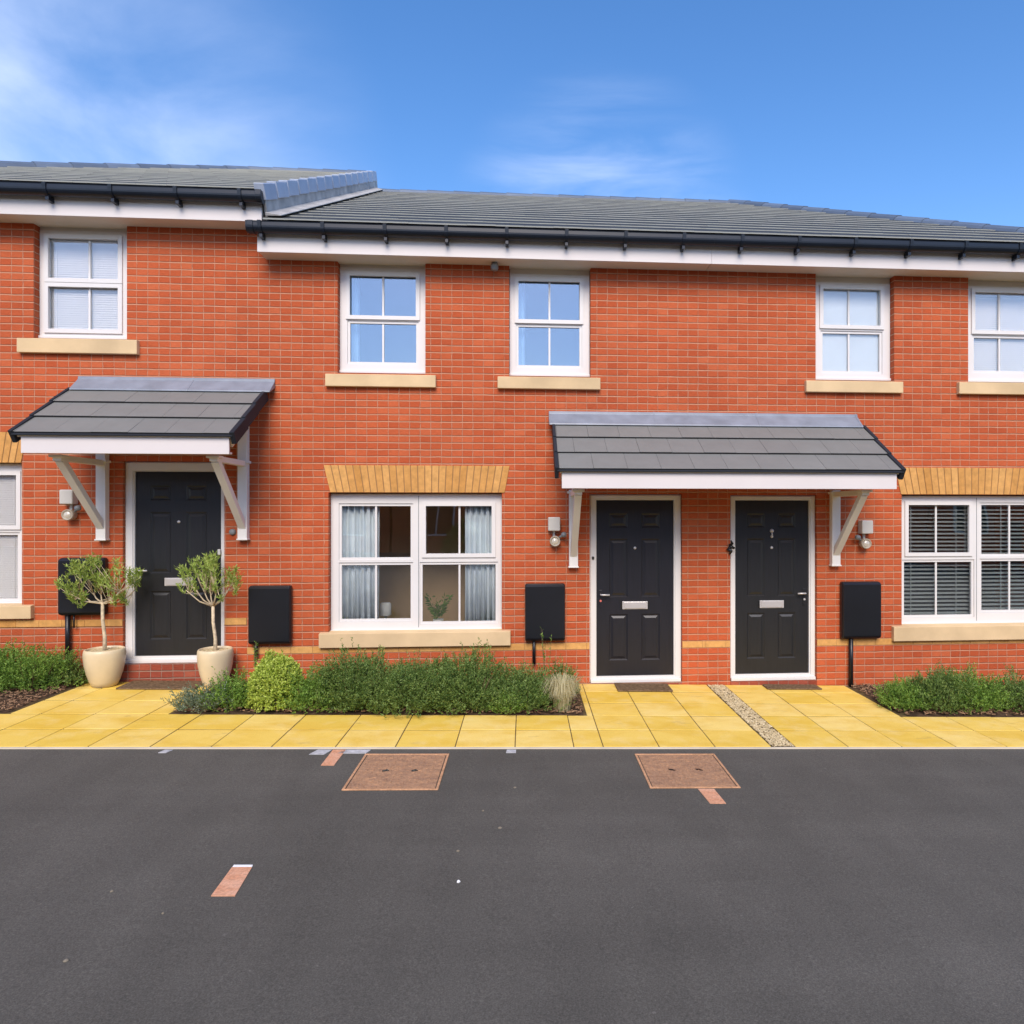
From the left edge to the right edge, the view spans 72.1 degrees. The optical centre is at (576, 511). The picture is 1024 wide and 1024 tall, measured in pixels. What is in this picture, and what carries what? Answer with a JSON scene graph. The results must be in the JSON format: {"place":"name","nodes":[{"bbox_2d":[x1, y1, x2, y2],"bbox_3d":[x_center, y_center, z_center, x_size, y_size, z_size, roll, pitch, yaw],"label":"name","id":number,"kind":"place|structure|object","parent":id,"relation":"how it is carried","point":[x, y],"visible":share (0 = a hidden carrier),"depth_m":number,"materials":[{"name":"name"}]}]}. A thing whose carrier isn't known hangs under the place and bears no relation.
{"place":"outdoors","nodes":[
{"label":"outdoors","id":0,"kind":"place"},
{"bbox_2d":[0,678,86,713],"bbox_3d":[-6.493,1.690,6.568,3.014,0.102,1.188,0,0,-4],"label":"bark mulch","id":1,"kind":"object","parent":0,"point":[17,693],"visible":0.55,"depth_m":6.59,"materials":[{"name":"brown wood"}]},
{"bbox_2d":[0,638,45,688],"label":"spreading shrub","id":2,"kind":"object","parent":1,"relation":"on","point":[4,653],"visible":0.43,"depth_m":6.91,"materials":[{"name":"green plant"}]},
{"bbox_2d":[0,641,82,692],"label":"spreading shrub","id":3,"kind":"object","parent":1,"relation":"on","point":[23,668],"visible":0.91,"depth_m":6.83,"materials":[{"name":"green plant"}]},
{"bbox_2d":[30,650,88,687],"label":"spreading shrub","id":4,"kind":"object","parent":1,"relation":"on","point":[73,672],"visible":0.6,"depth_m":7.00,"materials":[{"name":"green plant"}]},
{"bbox_2d":[173,679,583,715],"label":"bark mulch","id":5,"kind":"object","parent":0,"point":[574,700],"visible":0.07,"depth_m":6.44,"materials":[{"name":"brown wood"}]},
{"bbox_2d":[160,678,237,713],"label":"trailing plant","id":6,"kind":"object","parent":5,"relation":"on","point":[188,698],"visible":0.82,"depth_m":6.24,"materials":[{"name":"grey plant"}]},
{"bbox_2d":[193,662,269,712],"bbox_3d":[-3.165,1.595,6.420,0.620,0.434,0.592,0,0,18],"label":"spreading shrub","id":7,"kind":"object","parent":5,"relation":"on","point":[238,689],"visible":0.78,"depth_m":6.32,"materials":[{"name":"green plant"}]},
{"bbox_2d":[253,641,257,665],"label":"upright plant","id":8,"kind":"object","parent":5,"relation":"on","point":[255,658],"visible":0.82,"depth_m":6.96,"materials":[{"name":"green plant"}]},
{"bbox_2d":[243,649,305,712],"bbox_3d":[-2.792,1.537,6.481,0.589,0.567,0.570,0,0,-4],"label":"lime shrub","id":9,"kind":"object","parent":5,"relation":"on","point":[269,673],"visible":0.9,"depth_m":6.34,"materials":[{"name":"green plant"}]},
{"bbox_2d":[277,662,346,713],"bbox_3d":[-2.424,1.600,6.437,0.602,0.460,0.617,0,0,-4],"label":"spreading shrub","id":10,"kind":"object","parent":5,"relation":"on","point":[306,699],"visible":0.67,"depth_m":6.33,"materials":[{"name":"green plant"}]},
{"bbox_2d":[307,637,406,713],"bbox_3d":[-2.047,1.488,6.552,0.973,0.702,0.888,0,0,-4],"label":"spreading shrub","id":11,"kind":"object","parent":5,"relation":"on","point":[366,671],"visible":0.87,"depth_m":6.36,"materials":[{"name":"green plant"}]},
{"bbox_2d":[378,644,384,665],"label":"upright plant","id":12,"kind":"object","parent":5,"relation":"on","point":[382,649],"visible":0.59,"depth_m":7.01,"materials":[{"name":"green plant"}]},
{"bbox_2d":[355,650,465,717],"bbox_3d":[-1.530,1.569,6.546,1.128,0.566,0.916,0,0,-4],"label":"spreading shrub","id":13,"kind":"object","parent":5,"relation":"on","point":[418,684],"visible":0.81,"depth_m":6.36,"materials":[{"name":"green plant"}]},
{"bbox_2d":[408,637,520,715],"bbox_3d":[-1.052,1.525,6.632,1.024,0.680,0.798,0,0,-24],"label":"spreading shrub","id":14,"kind":"object","parent":5,"relation":"on","point":[470,680],"visible":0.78,"depth_m":6.47,"materials":[{"name":"green plant"}]},
{"bbox_2d":[483,643,490,660],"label":"upright plant","id":15,"kind":"object","parent":5,"relation":"on","point":[485,644],"visible":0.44,"depth_m":7.09,"materials":[{"name":"green plant"}]},
{"bbox_2d":[488,689,529,714],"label":"spreading shrub","id":16,"kind":"object","parent":5,"relation":"on","point":[508,705],"visible":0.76,"depth_m":6.40,"materials":[{"name":"green plant"}]},
{"bbox_2d":[477,657,574,714],"bbox_3d":[-0.508,1.626,6.655,0.905,0.502,0.770,0,0,-33],"label":"spreading shrub","id":17,"kind":"object","parent":5,"relation":"on","point":[534,694],"visible":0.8,"depth_m":6.51,"materials":[{"name":"green plant"}]},
{"bbox_2d":[540,627,551,681],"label":"upright plant","id":18,"kind":"object","parent":5,"relation":"on","point":[544,653],"visible":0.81,"depth_m":7.29,"materials":[{"name":"green plant"}]},
{"bbox_2d":[543,655,581,693],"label":"spreading shrub","id":19,"kind":"object","parent":5,"relation":"on","point":[561,671],"visible":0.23,"depth_m":7.08,"materials":[{"name":"green plant"}]},
{"bbox_2d":[541,672,588,711],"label":"grass tuft","id":20,"kind":"object","parent":5,"relation":"on","point":[561,690],"visible":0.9,"depth_m":6.54,"materials":[{"name":"plant"}]},
{"bbox_2d":[380,602,390,617],"bbox_3d":[-2.166,1.161,7.921,0.124,0.276,0.124,0,0,-4],"label":"table lamp","id":21,"kind":"object","parent":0,"point":[385,609],"visible":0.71,"depth_m":7.87,"materials":[{"name":"white fabric"}]},
{"bbox_2d":[0,749,1023,1023],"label":"road","id":22,"kind":"structure","parent":0,"point":[794,887],"depth_m":3.47,"materials":[{"name":"grey asphalt"}]},
{"bbox_2d":[211,865,252,895],"bbox_3d":[-1.712,1.838,3.498,0.112,0.008,0.302,0,0,-7],"label":"road marking","id":23,"kind":"object","parent":22,"relation":"on","point":[231,883],"visible":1,"depth_m":3.48,"materials":[{"name":"pink stone"}]},
{"bbox_2d":[309,750,330,754],"bbox_3d":[-1.960,1.836,5.351,0.142,0.008,0.103,0,0,-4],"label":"mortar patch","id":24,"kind":"object","parent":22,"relation":"on","point":[319,752],"visible":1,"depth_m":5.34,"materials":[{"name":"grey concrete"}]},
{"bbox_2d":[321,750,344,765],"bbox_3d":[-1.824,1.839,5.247,0.098,0.006,0.332,0,0,-4],"label":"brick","id":25,"kind":"object","parent":22,"relation":"on","point":[332,758],"visible":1,"depth_m":5.22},
{"bbox_2d":[340,750,369,753],"bbox_3d":[-1.713,1.842,5.381,0.237,0.010,0.081,0,0,-4],"label":"mortar patch","id":26,"kind":"object","parent":22,"relation":"on","point":[355,751],"visible":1,"depth_m":5.37,"materials":[{"name":"grey concrete"}]},
{"bbox_2d":[342,754,448,790],"bbox_3d":[-1.270,1.851,5.006,0.632,0.023,0.694,0,0,-4],"label":"manhole cover","id":27,"kind":"object","parent":22,"relation":"on","point":[398,771],"visible":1,"depth_m":4.96,"materials":[{"name":"metal"}]},
{"bbox_2d":[635,754,740,788],"bbox_3d":[0.792,1.902,5.163,0.635,0.023,0.678,0,0,-4],"label":"manhole cover","id":28,"kind":"object","parent":22,"relation":"on","point":[662,771],"visible":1,"depth_m":5.12,"materials":[{"name":"metal"}]},
{"bbox_2d":[698,789,725,803],"bbox_3d":[0.903,1.906,4.696,0.111,0.007,0.248,0,0,-8],"label":"road marking","id":29,"kind":"object","parent":22,"relation":"on","point":[711,796],"visible":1,"depth_m":4.68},
{"bbox_2d":[0,682,1023,746],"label":"pavement","id":30,"kind":"structure","parent":0,"point":[667,718],"depth_m":6.10,"materials":[{"name":"yellow stone"}]},
{"bbox_2d":[53,552,143,687],"bbox_3d":[-4.851,1.070,7.063,0.881,1.377,0.507,0,0,-4],"label":"potted olive tree","id":31,"kind":"object","parent":30,"relation":"on","point":[103,665],"visible":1,"depth_m":7.01,"materials":[{"name":"green plant"}]},
{"bbox_2d":[116,680,202,689],"bbox_3d":[-4.220,1.763,7.145,0.746,0.033,0.343,0,0,-4],"label":"doormat","id":32,"kind":"object","parent":30,"relation":"on","point":[154,685],"visible":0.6,"depth_m":7.10,"materials":[{"name":"fabric"}]},
{"bbox_2d":[175,550,244,687],"bbox_3d":[-3.733,1.082,7.162,0.768,1.406,0.476,0,0,-4],"label":"potted olive tree","id":33,"kind":"object","parent":30,"relation":"on","point":[218,658],"visible":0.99,"depth_m":7.09,"materials":[{"name":"green plant"}]},
{"bbox_2d":[614,683,672,691],"bbox_3d":[0.711,1.886,7.529,0.588,0.029,0.308,0,0,-4],"label":"doormat","id":34,"kind":"object","parent":30,"relation":"on","point":[645,687],"visible":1,"depth_m":7.49,"materials":[{"name":"brown fabric"}]},
{"bbox_2d":[762,684,821,689],"bbox_3d":[2.368,1.928,7.714,0.609,0.030,0.185,0,0,-4],"label":"doormat","id":35,"kind":"object","parent":30,"relation":"on","point":[793,686],"visible":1,"depth_m":7.68,"materials":[{"name":"brown fabric"}]},
{"bbox_2d":[0,0,1023,226],"label":"sky","id":36,"kind":"structure","parent":0,"point":[911,108],"materials":[{"name":"blue"}]},
{"bbox_2d":[851,683,1023,716],"bbox_3d":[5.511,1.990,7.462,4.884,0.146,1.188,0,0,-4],"label":"bark mulch","id":37,"kind":"object","parent":0,"point":[906,712],"visible":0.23,"depth_m":6.89,"materials":[{"name":"brown wood"}]},
{"bbox_2d":[873,673,938,710],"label":"spreading shrub","id":38,"kind":"object","parent":37,"relation":"on","point":[896,695],"visible":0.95,"depth_m":6.90,"materials":[{"name":"green plant"}]},
{"bbox_2d":[900,660,981,713],"bbox_3d":[3.571,1.738,7.004,0.804,0.486,0.691,0,0,-26],"label":"spreading shrub","id":39,"kind":"object","parent":37,"relation":"on","point":[934,683],"visible":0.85,"depth_m":6.86,"materials":[{"name":"green plant"}]},
{"bbox_2d":[941,661,1022,713],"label":"spreading shrub","id":40,"kind":"object","parent":37,"relation":"on","point":[988,697],"visible":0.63,"depth_m":6.91,"materials":[{"name":"green plant"}]},
{"bbox_2d":[986,663,1023,712],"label":"spreading shrub","id":41,"kind":"object","parent":37,"relation":"on","point":[1015,686],"visible":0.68,"depth_m":7.01,"materials":[{"name":"green plant"}]},
{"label":"gravel base","id":42,"kind":"structure","parent":0,"visible":0},
{"bbox_2d":[708,684,793,746],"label":"gravel","id":43,"kind":"structure","parent":42,"relation":"on","point":[749,711],"depth_m":6.52,"materials":[{"name":"beige gravel"}]},
{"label":"ground","id":44,"kind":"structure","parent":0,"visible":0},
{"bbox_2d":[0,161,382,681],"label":"terraced house","id":45,"kind":"structure","parent":44,"relation":"on","point":[144,432],"depth_m":7.32,"materials":[{"name":"red brick"}]},
{"bbox_2d":[0,475,17,597],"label":"venetian blind","id":46,"kind":"object","parent":45,"relation":"attached to","point":[8,566],"visible":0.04,"depth_m":7.36,"materials":[{"name":"white plastic"}]},
{"bbox_2d":[0,464,21,602],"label":"window","id":47,"kind":"structure","parent":45,"relation":"in","point":[5,469],"depth_m":7.31,"materials":[{"name":"white plastic"}]},
{"bbox_2d":[59,490,80,520],"bbox_3d":[-5.205,-0.071,7.220,0.200,0.318,0.108,0,0,-4],"label":"security light","id":48,"kind":"object","parent":45,"relation":"attached to","point":[68,497],"visible":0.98,"depth_m":7.17,"materials":[{"name":"grey plastic"}]},
{"bbox_2d":[38,230,126,339],"bbox_3d":[-5.170,-2.386,7.383,0.924,1.137,0.078,0,0,-4],"label":"window","id":49,"kind":"structure","parent":45,"relation":"in","point":[46,282],"depth_m":7.35,"materials":[{"name":"white plastic"}]},
{"bbox_2d":[58,557,107,657],"bbox_3d":[-5.102,1.020,7.231,0.450,1.097,0.099,0,0,-4],"label":"meter box","id":50,"kind":"object","parent":45,"relation":"attached to","point":[67,608],"visible":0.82,"depth_m":7.19,"materials":[{"name":"black plastic"}]},
{"bbox_2d":[51,239,117,329],"bbox_3d":[-5.173,-2.373,7.425,0.856,1.062,0.040,0,0,-4],"label":"venetian blind","id":51,"kind":"object","parent":45,"relation":"attached to","point":[69,306],"visible":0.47,"depth_m":7.42,"materials":[{"name":"white plastic"}]},
{"bbox_2d":[136,472,220,655],"bbox_3d":[-4.215,0.545,7.403,0.871,1.937,0.108,0,0,-4],"label":"door","id":52,"kind":"structure","parent":45,"relation":"in","point":[178,514],"depth_m":7.41,"materials":[{"name":"black plastic"}]},
{"bbox_2d":[229,529,235,534],"bbox_3d":[-3.633,0.211,7.375,0.068,0.067,0.030,0,0,-4],"label":"doorbell","id":53,"kind":"object","parent":45,"relation":"attached to","point":[232,531],"visible":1,"depth_m":7.37,"materials":[{"name":"grey plastic"}]},
{"bbox_2d":[0,747,1023,748],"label":"kerb","id":54,"kind":"structure","parent":44,"relation":"on","point":[511,747],"depth_m":5.54,"materials":[{"name":"concrete"}]},
{"bbox_2d":[245,188,905,684],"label":"terraced house","id":55,"kind":"structure","parent":44,"relation":"on","point":[431,414],"depth_m":7.59,"materials":[{"name":"red brick"}]},
{"bbox_2d":[248,585,291,655],"bbox_3d":[-3.228,1.150,7.370,0.430,0.752,0.099,0,0,-4],"label":"meter box","id":56,"kind":"object","parent":55,"relation":"attached to","point":[269,614],"visible":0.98,"depth_m":7.32,"materials":[{"name":"black plastic"}]},
{"bbox_2d":[350,276,359,361],"bbox_3d":[-2.465,-2.049,7.718,0.130,1.194,0.044,0,0,-4],"label":"curtain","id":57,"kind":"object","parent":55,"relation":"hanging from","point":[355,310],"visible":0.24,"depth_m":7.73,"materials":[{"name":"fabric"}]},
{"bbox_2d":[343,503,379,618],"bbox_3d":[-2.387,0.587,7.671,0.429,1.526,0.088,0,0,-4],"label":"curtain","id":58,"kind":"object","parent":55,"relation":"hanging from","point":[358,580],"visible":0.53,"depth_m":7.67,"materials":[{"name":"white fabric"}]},
{"bbox_2d":[339,267,424,373],"bbox_3d":[-2.102,-2.073,7.611,0.925,1.145,0.078,0,0,-4],"label":"window","id":59,"kind":"structure","parent":55,"relation":"in","point":[346,366],"depth_m":7.59,"materials":[{"name":"white plastic"}]},
{"bbox_2d":[330,494,501,630],"bbox_3d":[-1.741,0.553,7.638,1.840,1.497,0.078,0,0,-4],"label":"window","id":60,"kind":"structure","parent":55,"relation":"in","point":[338,501],"depth_m":7.62,"materials":[{"name":"white plastic"}]},
{"bbox_2d":[423,592,453,620],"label":"house plant","id":61,"kind":"object","parent":55,"relation":"on","point":[433,610],"visible":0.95,"depth_m":7.81,"materials":[{"name":"green plant"}]},
{"bbox_2d":[465,506,495,620],"bbox_3d":[-1.052,0.587,7.770,0.385,1.526,0.086,0,0,-4],"label":"curtain","id":62,"kind":"object","parent":55,"relation":"hanging from","point":[480,592],"visible":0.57,"depth_m":7.77,"materials":[{"name":"white fabric"}]},
{"bbox_2d":[491,262,497,270],"bbox_3d":[-0.884,-2.630,7.505,0.084,0.090,0.084,0,0,-4],"label":"alarm sensor","id":63,"kind":"object","parent":55,"relation":"attached to","point":[494,266],"visible":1,"depth_m":7.47,"materials":[{"name":"grey plastic"}]},
{"bbox_2d":[519,282,524,364],"bbox_3d":[-0.646,-2.033,7.854,0.130,1.176,0.044,0,0,-4],"label":"curtain","id":64,"kind":"object","parent":55,"relation":"hanging from","point":[521,329],"visible":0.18,"depth_m":7.86,"materials":[{"name":"fabric"}]},
{"bbox_2d":[525,583,564,663],"bbox_3d":[-0.346,1.211,7.585,0.434,0.871,0.099,0,0,-4],"label":"meter box","id":65,"kind":"object","parent":55,"relation":"attached to","point":[545,607],"visible":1,"depth_m":7.54,"materials":[{"name":"black plastic"}]},
{"bbox_2d":[509,274,589,376],"bbox_3d":[-0.302,-2.057,7.745,0.888,1.126,0.078,0,0,-4],"label":"window","id":66,"kind":"structure","parent":55,"relation":"in","point":[582,324],"depth_m":7.72,"materials":[{"name":"white plastic"}]},
{"bbox_2d":[548,517,566,545],"bbox_3d":[-0.214,0.214,7.591,0.200,0.318,0.108,0,0,-4],"label":"security light","id":67,"kind":"object","parent":55,"relation":"attached to","point":[553,524],"visible":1,"depth_m":7.54,"materials":[{"name":"grey plastic"}]},
{"bbox_2d":[596,500,672,675],"bbox_3d":[0.644,0.841,7.764,0.857,1.938,0.108,0,0,-4],"label":"door","id":68,"kind":"structure","parent":55,"relation":"in","point":[634,539],"depth_m":7.77,"materials":[{"name":"black plastic"}]},
{"bbox_2d":[635,197,1023,685],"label":"terraced house","id":69,"kind":"structure","parent":44,"relation":"on","point":[940,418],"depth_m":7.92,"materials":[{"name":"red brick"}]},
{"bbox_2d":[726,540,734,554],"bbox_3d":[1.700,0.396,7.767,0.100,0.163,0.079,0,0,-29],"label":"wall hook","id":70,"kind":"object","parent":69,"relation":"attached to","point":[730,548],"depth_m":7.74,"materials":[{"name":"black metal"}]},
{"bbox_2d":[735,501,807,673],"bbox_3d":[2.194,0.844,7.879,0.842,1.942,0.108,0,0,-4],"label":"door","id":71,"kind":"structure","parent":69,"relation":"in","point":[771,537],"depth_m":7.89,"materials":[{"name":"black plastic"}]},
{"bbox_2d":[823,289,878,371],"bbox_3d":[3.126,-2.040,8.030,0.848,1.042,0.003,0,0,-4],"label":"roller blind","id":72,"kind":"object","parent":69,"relation":"attached to","point":[864,307],"visible":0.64,"depth_m":8.03,"materials":[{"name":"white fabric"}]},
{"bbox_2d":[816,282,890,380],"bbox_3d":[3.129,-2.054,8.000,0.916,1.113,0.078,0,0,-4],"label":"window","id":73,"kind":"structure","parent":69,"relation":"in","point":[883,330],"depth_m":7.98,"materials":[{"name":"white plastic"}]},
{"bbox_2d":[840,581,880,686],"bbox_3d":[3.178,1.383,7.847,0.447,1.206,0.099,0,0,-4],"label":"meter box","id":74,"kind":"object","parent":69,"relation":"attached to","point":[860,609],"visible":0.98,"depth_m":7.80,"materials":[{"name":"black plastic"}]},
{"bbox_2d":[855,520,872,548],"bbox_3d":[3.201,0.252,7.845,0.200,0.318,0.108,0,0,-4],"label":"security light","id":75,"kind":"object","parent":69,"relation":"attached to","point":[865,527],"visible":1,"depth_m":7.80,"materials":[{"name":"grey plastic"}]},
{"bbox_2d":[902,496,1023,623],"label":"window","id":76,"kind":"structure","parent":69,"relation":"in","point":[1010,615],"depth_m":8.08,"materials":[{"name":"white plastic"}]},
{"bbox_2d":[904,505,1023,614],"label":"venetian blind","id":77,"kind":"object","parent":69,"relation":"attached to","point":[964,600],"visible":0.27,"depth_m":8.16,"materials":[{"name":"white plastic"}]},
{"bbox_2d":[968,286,1023,382],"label":"window","id":78,"kind":"structure","parent":69,"relation":"in","point":[998,376],"depth_m":8.10,"materials":[{"name":"white plastic"}]},
{"bbox_2d":[974,293,1023,371],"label":"venetian blind","id":79,"kind":"object","parent":69,"relation":"attached to","point":[1011,319],"visible":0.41,"depth_m":8.17,"materials":[{"name":"white plastic"}]}
]}

